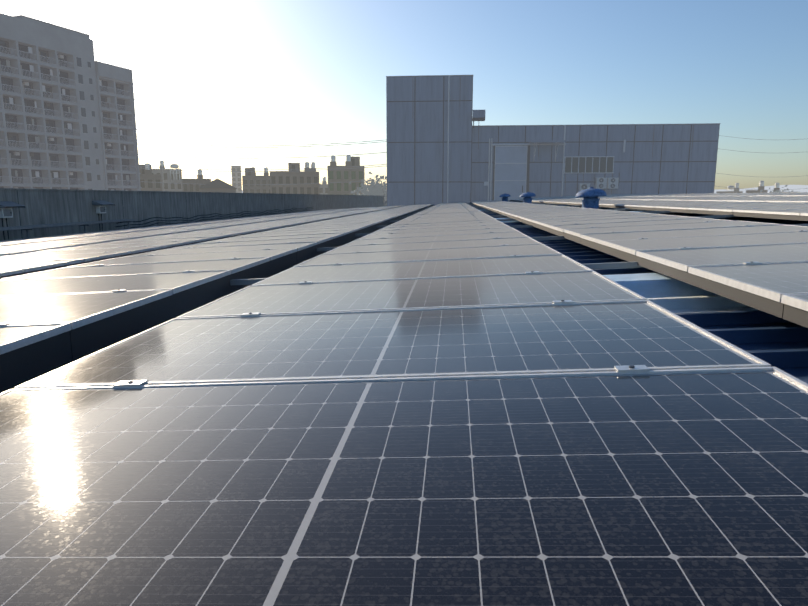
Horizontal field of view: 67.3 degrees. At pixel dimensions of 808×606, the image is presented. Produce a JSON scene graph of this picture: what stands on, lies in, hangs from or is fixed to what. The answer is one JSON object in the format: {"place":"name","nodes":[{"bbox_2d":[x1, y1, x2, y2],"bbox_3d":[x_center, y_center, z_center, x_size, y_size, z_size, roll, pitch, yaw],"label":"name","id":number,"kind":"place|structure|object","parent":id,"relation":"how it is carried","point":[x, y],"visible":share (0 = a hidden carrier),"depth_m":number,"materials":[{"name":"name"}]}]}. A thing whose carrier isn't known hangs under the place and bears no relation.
{"place":"outdoors","nodes":[
{"label":"outdoors","id":0,"kind":"place"},
{"bbox_2d":[0,13,141,190],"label":"apartment slab","id":1,"kind":"structure","parent":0,"point":[67,114],"depth_m":111.10,"materials":[{"name":"concrete"}]},
{"bbox_2d":[0,0,807,189],"label":"sky","id":2,"kind":"structure","parent":0,"point":[232,73],"materials":[{"name":"blue"}]},
{"bbox_2d":[242,185,807,192],"bbox_3d":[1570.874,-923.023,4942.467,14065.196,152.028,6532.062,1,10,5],"label":"distant hills","id":3,"kind":"structure","parent":0,"point":[797,188],"depth_m":5866.23,"materials":[{"name":"grey"}]},
{"bbox_2d":[386,75,720,205],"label":"factory block","id":4,"kind":"structure","parent":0,"point":[441,148],"depth_m":53.41,"materials":[{"name":"grey metal"}]},
{"label":"ground","id":5,"kind":"structure","parent":0,"visible":0},
{"bbox_2d":[350,181,380,194],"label":"tree","id":6,"kind":"object","parent":5,"relation":"on","point":[352,192],"visible":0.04,"depth_m":132.76,"materials":[{"name":"green plant"}]},
{"bbox_2d":[349,172,386,206],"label":"tree","id":7,"kind":"object","parent":5,"relation":"on","point":[371,189],"visible":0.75,"depth_m":116.66,"materials":[{"name":"green plant"}]},
{"bbox_2d":[139,155,779,194],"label":"distant buildings","id":8,"kind":"structure","parent":5,"relation":"on","point":[296,180],"depth_m":183.79,"materials":[{"name":"grey"}]},
{"bbox_2d":[137,135,807,189],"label":"power lines","id":9,"kind":"object","parent":5,"relation":"on","point":[304,157],"visible":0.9,"depth_m":145.13,"materials":[{"name":"black metal"}]},
{"bbox_2d":[760,183,792,192],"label":"tree","id":10,"kind":"object","parent":5,"relation":"on","point":[777,190],"visible":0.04,"depth_m":151.90,"materials":[{"name":"green plant"}]},
{"bbox_3d":[8.390,3.963,25.460,40.800,16.415,62.000,1,10,5],"label":"factory","id":11,"kind":"object","parent":5,"relation":"on","visible":0},
{"bbox_2d":[0,188,386,240],"bbox_3d":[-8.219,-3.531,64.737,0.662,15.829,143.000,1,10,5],"label":"parapet wall","id":12,"kind":"structure","parent":11,"relation":"on","point":[48,206],"depth_m":26.09,"materials":[{"name":"concrete"}]},
{"bbox_2d":[0,200,312,239],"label":"wall cable tray and boxes","id":13,"kind":"object","parent":12,"relation":"attached to","point":[6,213],"visible":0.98,"depth_m":21.52,"materials":[{"name":"black metal"}]},
{"bbox_2d":[168,202,807,383],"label":"metal roof","id":14,"kind":"structure","parent":11,"relation":"on","point":[777,342],"depth_m":3.76,"materials":[{"name":"metal"}]},
{"bbox_2d":[230,201,807,285],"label":"mounting rails","id":15,"kind":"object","parent":14,"relation":"on","point":[612,265],"depth_m":7.68,"materials":[{"name":"grey metal"}]},
{"bbox_2d":[0,200,807,392],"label":"panel frame sides","id":16,"kind":"object","parent":15,"relation":"on","point":[21,365],"visible":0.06,"depth_m":3.54,"materials":[{"name":"grey metal"}]},
{"bbox_2d":[0,192,807,395],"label":"solar panel frames","id":17,"kind":"structure","parent":16,"relation":"on","point":[783,298],"depth_m":3.67,"materials":[{"name":"metal"}]},
{"bbox_2d":[0,192,807,605],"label":"solar panels","id":18,"kind":"object","parent":17,"relation":"in","point":[634,490],"visible":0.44,"depth_m":1.25,"materials":[{"name":"glass"}]},
{"bbox_2d":[500,187,606,208],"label":"roof ventilators","id":19,"kind":"object","parent":14,"relation":"on","point":[590,195],"visible":0.83,"depth_m":18.16,"materials":[{"name":"blue metal"}]}
]}

